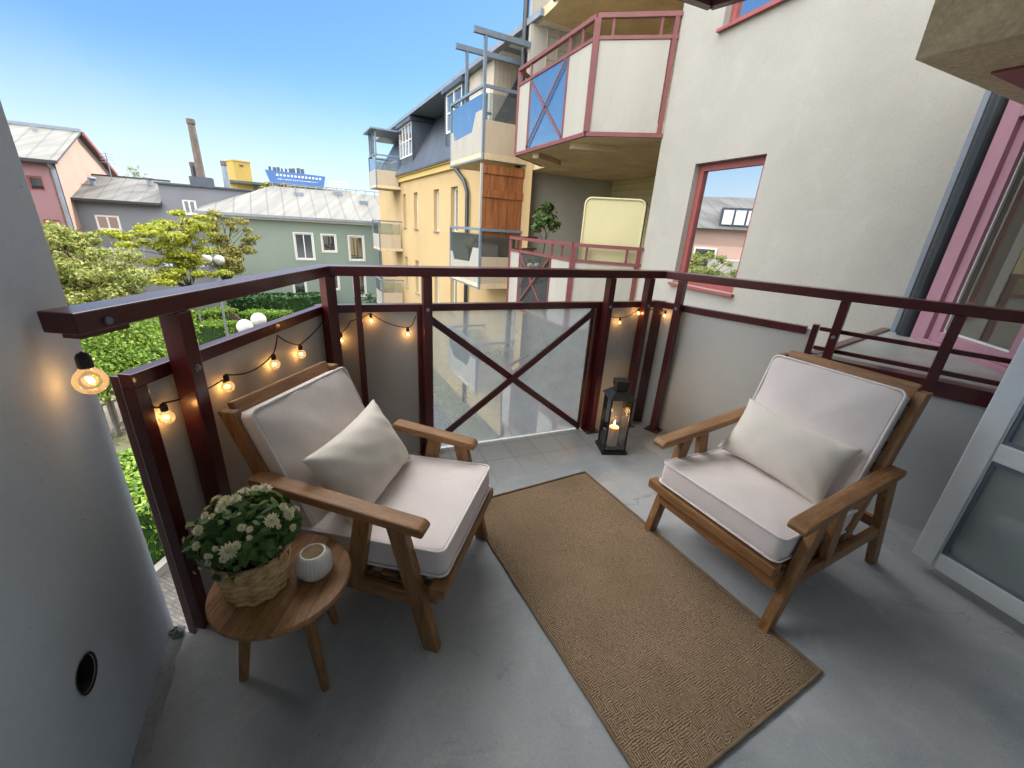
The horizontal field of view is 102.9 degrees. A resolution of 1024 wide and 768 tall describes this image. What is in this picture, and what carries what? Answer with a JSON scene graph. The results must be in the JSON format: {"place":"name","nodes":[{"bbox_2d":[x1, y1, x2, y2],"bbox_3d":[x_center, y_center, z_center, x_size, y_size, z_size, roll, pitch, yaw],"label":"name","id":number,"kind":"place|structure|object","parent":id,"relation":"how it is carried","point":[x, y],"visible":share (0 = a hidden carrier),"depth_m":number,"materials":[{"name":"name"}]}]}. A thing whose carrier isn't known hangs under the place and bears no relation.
{"place":"outdoors","nodes":[
{"label":"outdoors","id":0,"kind":"place"},
{"bbox_2d":[101,399,124,436],"bbox_3d":[-10.720,0.863,11.148,0.040,0.950,1.526,8,21,10],"label":"fence","id":1,"kind":"object","parent":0,"point":[109,412],"visible":0.16,"depth_m":10.98,"materials":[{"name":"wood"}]},
{"bbox_2d":[98,340,197,430],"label":"path","id":2,"kind":"structure","parent":0,"point":[108,416],"depth_m":12.27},
{"bbox_2d":[164,259,209,322],"bbox_3d":[-14.696,-3.965,18.973,2.000,3.882,2.000,4,21,0],"label":"street lamp","id":3,"kind":"object","parent":2,"relation":"on","point":[192,284],"visible":0.04,"depth_m":18.66,"materials":[{"name":"grey metal"}]},
{"bbox_2d":[158,569,199,631],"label":"paving","id":4,"kind":"structure","parent":0,"point":[165,579],"depth_m":6.54,"materials":[{"name":"brick"}]},
{"bbox_2d":[0,0,530,194],"label":"sky","id":5,"kind":"structure","parent":0,"point":[284,84],"materials":[{"name":"blue"}]},
{"bbox_2d":[111,320,499,452],"bbox_3d":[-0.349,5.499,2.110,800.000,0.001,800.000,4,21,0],"label":"ground","id":6,"kind":"structure","parent":0,"point":[448,397],"depth_m":13.36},
{"bbox_2d":[7,120,117,291],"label":"house","id":7,"kind":"structure","parent":6,"relation":"on","point":[59,165],"depth_m":20.50,"materials":[{"name":"pink paint"}]},
{"bbox_2d":[26,175,45,190],"bbox_3d":[-22.954,-9.688,19.708,0.542,0.642,0.060,-8,24,-27],"label":"window","id":8,"kind":"structure","parent":7,"relation":"in","point":[36,183],"depth_m":19.70,"materials":[{"name":"red paint"}]},
{"bbox_2d":[44,220,60,223],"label":"window","id":9,"kind":"structure","parent":7,"relation":"in","point":[53,221],"depth_m":20.39,"materials":[{"name":"red paint"}]},
{"bbox_2d":[41,220,103,268],"bbox_3d":[-17.102,-3.627,15.699,14.540,5.556,1.902,21,27,38],"label":"tree","id":10,"kind":"object","parent":6,"relation":"on","point":[79,236],"visible":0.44,"depth_m":10.96,"materials":[{"name":"green plant"}]},
{"bbox_2d":[43,224,160,305],"bbox_3d":[-11.922,-1.972,12.293,3.002,5.502,9.019,-13,27,-37],"label":"tree","id":11,"kind":"object","parent":6,"relation":"on","point":[120,280],"visible":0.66,"depth_m":9.35,"materials":[{"name":"green plant"}]},
{"bbox_2d":[124,165,147,177],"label":"tree","id":12,"kind":"object","parent":6,"relation":"on","point":[130,168],"visible":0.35,"depth_m":43.42,"materials":[{"name":"green plant"}]},
{"bbox_2d":[79,309,202,436],"bbox_3d":[-11.172,-0.896,11.853,3.569,3.673,7.640,-7,23,-26],"label":"bush","id":13,"kind":"object","parent":6,"relation":"on","point":[135,344],"visible":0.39,"depth_m":10.18,"materials":[{"name":"green plant"}]},
{"bbox_2d":[117,448,164,564],"bbox_3d":[-7.098,2.280,7.703,2.636,1.317,1.666,20,26,36],"label":"hedge","id":14,"kind":"object","parent":6,"relation":"on","point":[127,461],"visible":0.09,"depth_m":7.08,"materials":[{"name":"green plant"}]},
{"bbox_2d":[70,153,255,310],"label":"house","id":15,"kind":"structure","parent":6,"relation":"on","point":[113,202],"depth_m":22.71,"materials":[{"name":"grey paint"}]},
{"bbox_2d":[94,214,121,230],"bbox_3d":[-21.751,-8.685,21.982,1.060,0.796,0.150,-8,24,-27],"label":"window","id":16,"kind":"structure","parent":15,"relation":"in","point":[103,222],"depth_m":21.99,"materials":[{"name":"white paint"}]},
{"bbox_2d":[104,248,123,264],"bbox_3d":[-21.986,-7.055,22.532,0.760,0.896,0.150,-8,24,-27],"label":"window","id":17,"kind":"structure","parent":15,"relation":"in","point":[117,262],"depth_m":22.53,"materials":[{"name":"white paint"}]},
{"bbox_2d":[181,199,197,214],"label":"window","id":18,"kind":"structure","parent":15,"relation":"in","point":[188,205],"depth_m":23.30,"materials":[{"name":"white paint"}]},
{"bbox_2d":[189,162,196,176],"bbox_3d":[-19.286,-12.618,24.761,0.300,1.530,0.292,4,21,0],"label":"chimney","id":19,"kind":"object","parent":15,"relation":"on","point":[192,168],"visible":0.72,"depth_m":24.55,"materials":[{"name":"metal"}]},
{"bbox_2d":[185,118,214,185],"bbox_3d":[-18.648,-13.309,24.221,1.100,4.180,1.000,-8,24,-27],"label":"chimney","id":20,"kind":"object","parent":15,"relation":"on","point":[201,179],"visible":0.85,"depth_m":24.05,"materials":[{"name":"brick"}]},
{"bbox_2d":[220,161,230,187],"bbox_3d":[-17.590,-12.734,25.064,0.340,1.730,0.332,4,21,0],"label":"chimney","id":21,"kind":"object","parent":15,"relation":"on","point":[223,164],"visible":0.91,"depth_m":24.93,"materials":[{"name":"metal"}]},
{"bbox_2d":[94,209,233,286],"bbox_3d":[-15.531,-5.558,20.468,3.728,5.934,17.704,-8,24,-28],"label":"tree","id":22,"kind":"object","parent":6,"relation":"on","point":[176,256],"visible":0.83,"depth_m":14.39,"materials":[{"name":"green plant"}]},
{"bbox_2d":[157,306,239,334],"bbox_3d":[-15.330,-3.013,20.136,1.453,1.296,3.131,15,24,27],"label":"hedge","id":23,"kind":"object","parent":6,"relation":"on","point":[213,313],"visible":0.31,"depth_m":20.18,"materials":[{"name":"green plant"}]},
{"bbox_2d":[201,254,228,335],"bbox_3d":[-12.220,-3.281,17.187,0.819,4.178,0.400,-11,25,-33],"label":"street lamp","id":24,"kind":"object","parent":6,"relation":"on","point":[218,260],"visible":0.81,"depth_m":16.55,"materials":[{"name":"white glass"}]},
{"bbox_2d":[194,319,237,345],"bbox_3d":[-13.184,-2.174,18.305,1.448,1.296,1.292,1,21,-6],"label":"hedge","id":25,"kind":"object","parent":6,"relation":"on","point":[210,330],"visible":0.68,"depth_m":17.75,"materials":[{"name":"green plant"}]},
{"bbox_2d":[186,208,261,279],"bbox_3d":[-14.892,-6.156,21.970,2.844,6.041,12.483,-9,24,-29],"label":"tree","id":26,"kind":"object","parent":6,"relation":"on","point":[232,256],"visible":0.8,"depth_m":17.33,"materials":[{"name":"green plant"}]},
{"bbox_2d":[228,310,241,331],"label":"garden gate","id":27,"kind":"structure","parent":6,"relation":"on","point":[234,315],"depth_m":19.06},
{"bbox_2d":[224,159,278,189],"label":"rooftop block","id":28,"kind":"structure","parent":6,"relation":"on","point":[239,174],"depth_m":46.40,"materials":[{"name":"yellow paint"}]},
{"bbox_2d":[237,308,292,326],"bbox_3d":[-13.057,-3.374,21.747,2.379,1.093,1.359,1,21,-6],"label":"hedge","id":29,"kind":"object","parent":6,"relation":"on","point":[271,315],"visible":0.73,"depth_m":21.29,"materials":[{"name":"green plant"}]},
{"bbox_2d":[226,291,320,312],"bbox_3d":[-13.093,-4.355,23.552,5.453,1.763,1.849,-8,24,-27],"label":"hedge","id":30,"kind":"object","parent":6,"relation":"on","point":[297,302],"visible":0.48,"depth_m":22.79,"materials":[{"name":"green plant"}]},
{"bbox_2d":[259,181,303,188],"bbox_3d":[-22.942,-15.781,41.604,4.144,8.758,2.105,-9,24,-30],"label":"tree","id":31,"kind":"object","parent":6,"relation":"on","point":[265,184],"visible":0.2,"depth_m":39.61,"materials":[{"name":"green plant"}]},
{"bbox_2d":[194,182,383,305],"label":"house","id":32,"kind":"structure","parent":6,"relation":"on","point":[295,227],"depth_m":24.16,"materials":[{"name":"green paint"}]},
{"bbox_2d":[294,282,305,292],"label":"window","id":33,"kind":"structure","parent":32,"relation":"in","point":[301,287],"depth_m":24.65,"materials":[{"name":"white paint"}]},
{"bbox_2d":[294,233,314,259],"bbox_3d":[-12.209,-8.076,23.998,1.010,1.466,0.130,-8,24,-27],"label":"window","id":34,"kind":"structure","parent":32,"relation":"in","point":[303,242],"depth_m":24.02,"materials":[{"name":"grey glass"}]},
{"bbox_2d":[321,235,335,251],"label":"window","id":35,"kind":"structure","parent":32,"relation":"in","point":[328,241],"depth_m":24.55,"materials":[{"name":"white paint"}]},
{"bbox_2d":[335,276,339,289],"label":"window","id":36,"kind":"structure","parent":32,"relation":"in","point":[336,277],"depth_m":25.50,"materials":[{"name":"white paint"}]},
{"bbox_2d":[348,236,364,260],"bbox_3d":[-9.646,-8.399,25.318,0.910,1.426,0.130,-8,24,-27],"label":"window","id":37,"kind":"structure","parent":32,"relation":"in","point":[356,247],"depth_m":25.35,"materials":[{"name":"white paint"}]},
{"bbox_2d":[359,276,365,296],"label":"window","id":38,"kind":"structure","parent":32,"relation":"in","point":[362,278],"depth_m":26.23,"materials":[{"name":"white paint"}]},
{"bbox_2d":[253,166,351,192],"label":"rooftop sign","id":39,"kind":"object","parent":6,"relation":"on","point":[278,176],"visible":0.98,"depth_m":48.75,"materials":[{"name":"blue paint"}]},
{"bbox_2d":[361,292,376,302],"bbox_3d":[-8.788,-4.766,25.455,3.827,2.033,1.862,-4,22,-20],"label":"bush","id":40,"kind":"object","parent":6,"relation":"on","point":[371,297],"visible":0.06,"depth_m":25.07,"materials":[{"name":"green plant"}]},
{"bbox_2d":[363,7,599,436],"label":"apartment building","id":41,"kind":"structure","parent":6,"relation":"on","point":[448,178],"depth_m":12.08,"materials":[{"name":"yellow paint"}]},
{"bbox_2d":[414,193,417,229],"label":"window","id":42,"kind":"structure","parent":41,"relation":"in","point":[417,193],"depth_m":17.40,"materials":[{"name":"white paint"}]},
{"bbox_2d":[432,190,438,231],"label":"window","id":43,"kind":"structure","parent":41,"relation":"in","point":[437,190],"depth_m":15.21,"materials":[{"name":"white paint"}]},
{"bbox_2d":[448,280,456,316],"bbox_3d":[-2.008,-3.175,14.450,0.260,1.446,0.710,-8,24,-27],"label":"window","id":44,"kind":"structure","parent":41,"relation":"in","point":[455,282],"depth_m":14.67,"materials":[{"name":"white paint"}]},
{"bbox_2d":[449,187,457,233],"bbox_3d":[-1.847,-5.710,13.478,0.260,1.446,0.710,-8,24,-27],"label":"window","id":45,"kind":"structure","parent":41,"relation":"in","point":[456,189],"depth_m":13.64,"materials":[{"name":"white paint"}]},
{"bbox_2d":[433,395,461,445],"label":"street","id":46,"kind":"structure","parent":0,"point":[443,420],"depth_m":13.13,"materials":[{"name":"grey asphalt"}]},
{"bbox_2d":[154,557,168,577],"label":"paving kerb","id":47,"kind":"structure","parent":46,"relation":"on","point":[161,566],"depth_m":6.99,"materials":[{"name":"concrete"}]},
{"bbox_2d":[236,313,266,331],"bbox_3d":[-6.752,-0.157,10.986,0.368,3.436,0.881,5,21,5],"label":"street lamp","id":48,"kind":"object","parent":46,"relation":"on","point":[256,319],"visible":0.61,"depth_m":10.50,"materials":[{"name":"white glass"}]},
{"bbox_3d":[0.061,0.345,-0.469,6.017,11.500,3.264,4,21,0],"label":"house wall","id":49,"kind":"object","parent":46,"relation":"on","visible":0},
{"bbox_2d":[678,0,745,10],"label":"balcony","id":50,"kind":"structure","parent":49,"relation":"attached to","point":[707,5],"depth_m":2.41,"materials":[{"name":"brown paint"}]},
{"bbox_2d":[915,0,1023,104],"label":"balcony","id":51,"kind":"structure","parent":49,"relation":"attached to","point":[979,43],"depth_m":1.83,"materials":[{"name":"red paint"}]},
{"bbox_2d":[149,421,1023,767],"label":"balcony floor","id":52,"kind":"structure","parent":0,"point":[911,655],"depth_m":1.37,"materials":[{"name":"concrete"}]},
{"bbox_2d":[0,101,185,767],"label":"concrete wall","id":53,"kind":"structure","parent":52,"relation":"on","point":[89,648],"depth_m":0.92,"materials":[{"name":"paint"}]},
{"bbox_2d":[168,626,183,639],"bbox_3d":[-1.172,0.872,1.420,0.052,0.057,0.045,20,26,36],"label":"mortar lump","id":54,"kind":"object","parent":52,"relation":"on","point":[176,632],"visible":0.82,"depth_m":1.41,"materials":[{"name":"grey concrete"}]},
{"bbox_2d":[205,534,351,691],"bbox_3d":[-0.694,0.759,1.287,0.380,0.388,0.380,4,21,0],"label":"side table","id":55,"kind":"object","parent":52,"relation":"on","point":[295,603],"visible":0.74,"depth_m":1.15,"materials":[{"name":"brown wood"}]},
{"bbox_2d":[182,483,302,606],"bbox_3d":[-0.734,0.428,1.129,0.279,0.333,0.278,4,21,0],"label":"flower basket","id":56,"kind":"object","parent":55,"relation":"on","point":[242,545],"visible":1,"depth_m":1.06,"materials":[{"name":"green plant"}]},
{"bbox_2d":[294,543,333,582],"bbox_3d":[-0.594,0.535,1.224,0.109,0.085,0.108,4,21,0],"label":"candle holder","id":57,"kind":"object","parent":55,"relation":"on","point":[313,562],"visible":1,"depth_m":1.19,"materials":[{"name":"white ceramic"}]},
{"bbox_2d":[218,361,492,652],"bbox_3d":[-0.587,0.400,1.641,0.924,0.811,0.648,8,21,11],"label":"armchair","id":58,"kind":"object","parent":52,"relation":"on","point":[416,524],"visible":0.73,"depth_m":1.41,"materials":[{"name":"white fabric"}]},
{"bbox_2d":[301,399,410,525],"bbox_3d":[-0.568,0.288,1.574,0.158,0.310,0.460,-22,17,20],"label":"pillow","id":59,"kind":"object","parent":58,"relation":"on","point":[364,455],"visible":0.87,"depth_m":1.48,"materials":[{"name":"fabric"}]},
{"bbox_2d":[37,264,1023,633],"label":"balcony railing","id":60,"kind":"object","parent":52,"relation":"on","point":[679,366],"visible":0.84,"depth_m":2.19,"materials":[{"name":"red paint"}]},
{"bbox_2d":[71,308,666,424],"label":"string lights","id":61,"kind":"object","parent":60,"relation":"attached to","point":[84,362],"visible":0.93,"depth_m":1.22,"materials":[{"name":"yellow glass"}]},
{"bbox_2d":[595,377,636,454],"bbox_3d":[0.703,0.212,2.757,0.176,0.515,0.176,1,21,-6],"label":"lantern","id":62,"kind":"object","parent":52,"relation":"on","point":[618,391],"visible":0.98,"depth_m":2.75,"materials":[{"name":"black metal"}]},
{"bbox_2d":[606,421,618,446],"bbox_3d":[0.695,0.332,2.803,0.068,0.188,0.068,4,21,0],"label":"candle","id":63,"kind":"object","parent":62,"relation":"on","point":[613,431],"visible":0.99,"depth_m":2.79,"materials":[{"name":"wax"}]},
{"bbox_2d":[484,471,822,767],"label":"rug","id":64,"kind":"object","parent":52,"relation":"on","point":[671,655],"visible":0.91,"depth_m":1.55,"materials":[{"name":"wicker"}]},
{"bbox_2d":[644,350,932,632],"bbox_3d":[1.228,0.376,1.857,0.939,0.916,0.682,-7,24,-27],"label":"armchair","id":65,"kind":"object","parent":52,"relation":"on","point":[768,530],"visible":0.81,"depth_m":1.70,"materials":[{"name":"white fabric"}]},
{"bbox_2d":[717,398,862,504],"bbox_3d":[1.229,0.292,1.859,0.158,0.290,0.500,24,10,-34],"label":"pillow","id":66,"kind":"object","parent":65,"relation":"on","point":[808,464],"visible":0.98,"depth_m":1.77,"materials":[{"name":"fabric"}]},
{"bbox_2d":[811,328,1003,530],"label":"parapet wall","id":67,"kind":"structure","parent":52,"relation":"on","point":[930,454],"depth_m":2.15,"materials":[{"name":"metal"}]},
{"bbox_2d":[500,0,1009,436],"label":"apartment building","id":68,"kind":"structure","parent":0,"point":[839,144],"depth_m":4.41,"materials":[{"name":"grey paint"}]},
{"bbox_2d":[530,201,560,253],"bbox_3d":[0.630,-2.655,8.167,0.567,1.842,0.509,-14,27,-38],"label":"potted tree","id":69,"kind":"object","parent":68,"relation":"on","point":[547,218],"visible":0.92,"depth_m":7.89,"materials":[{"name":"green plant"}]},
{"bbox_2d":[578,197,647,266],"bbox_3d":[1.446,-1.835,6.204,0.910,1.814,0.090,7,21,10],"label":"balcony screen","id":70,"kind":"object","parent":68,"relation":"on","point":[614,221],"visible":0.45,"depth_m":5.99,"materials":[{"name":"beige fabric"}]},
{"bbox_2d":[668,156,766,296],"bbox_3d":[2.403,-1.834,4.811,0.190,1.431,1.020,-5,23,-21],"label":"window","id":71,"kind":"structure","parent":68,"relation":"in","point":[726,192],"depth_m":4.81,"materials":[{"name":"clear glass"}]},
{"bbox_2d":[716,0,787,33],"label":"window","id":72,"kind":"structure","parent":68,"relation":"in","point":[743,11],"depth_m":4.26,"materials":[{"name":"red paint"}]},
{"bbox_2d":[910,100,1023,373],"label":"bay window","id":73,"kind":"structure","parent":68,"relation":"attached to","point":[982,263],"depth_m":2.56,"materials":[{"name":"pink paint"}]},
{"bbox_2d":[912,338,1023,623],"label":"balcony door","id":74,"kind":"structure","parent":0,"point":[971,537],"depth_m":1.70,"materials":[{"name":"white paint"}]}
]}

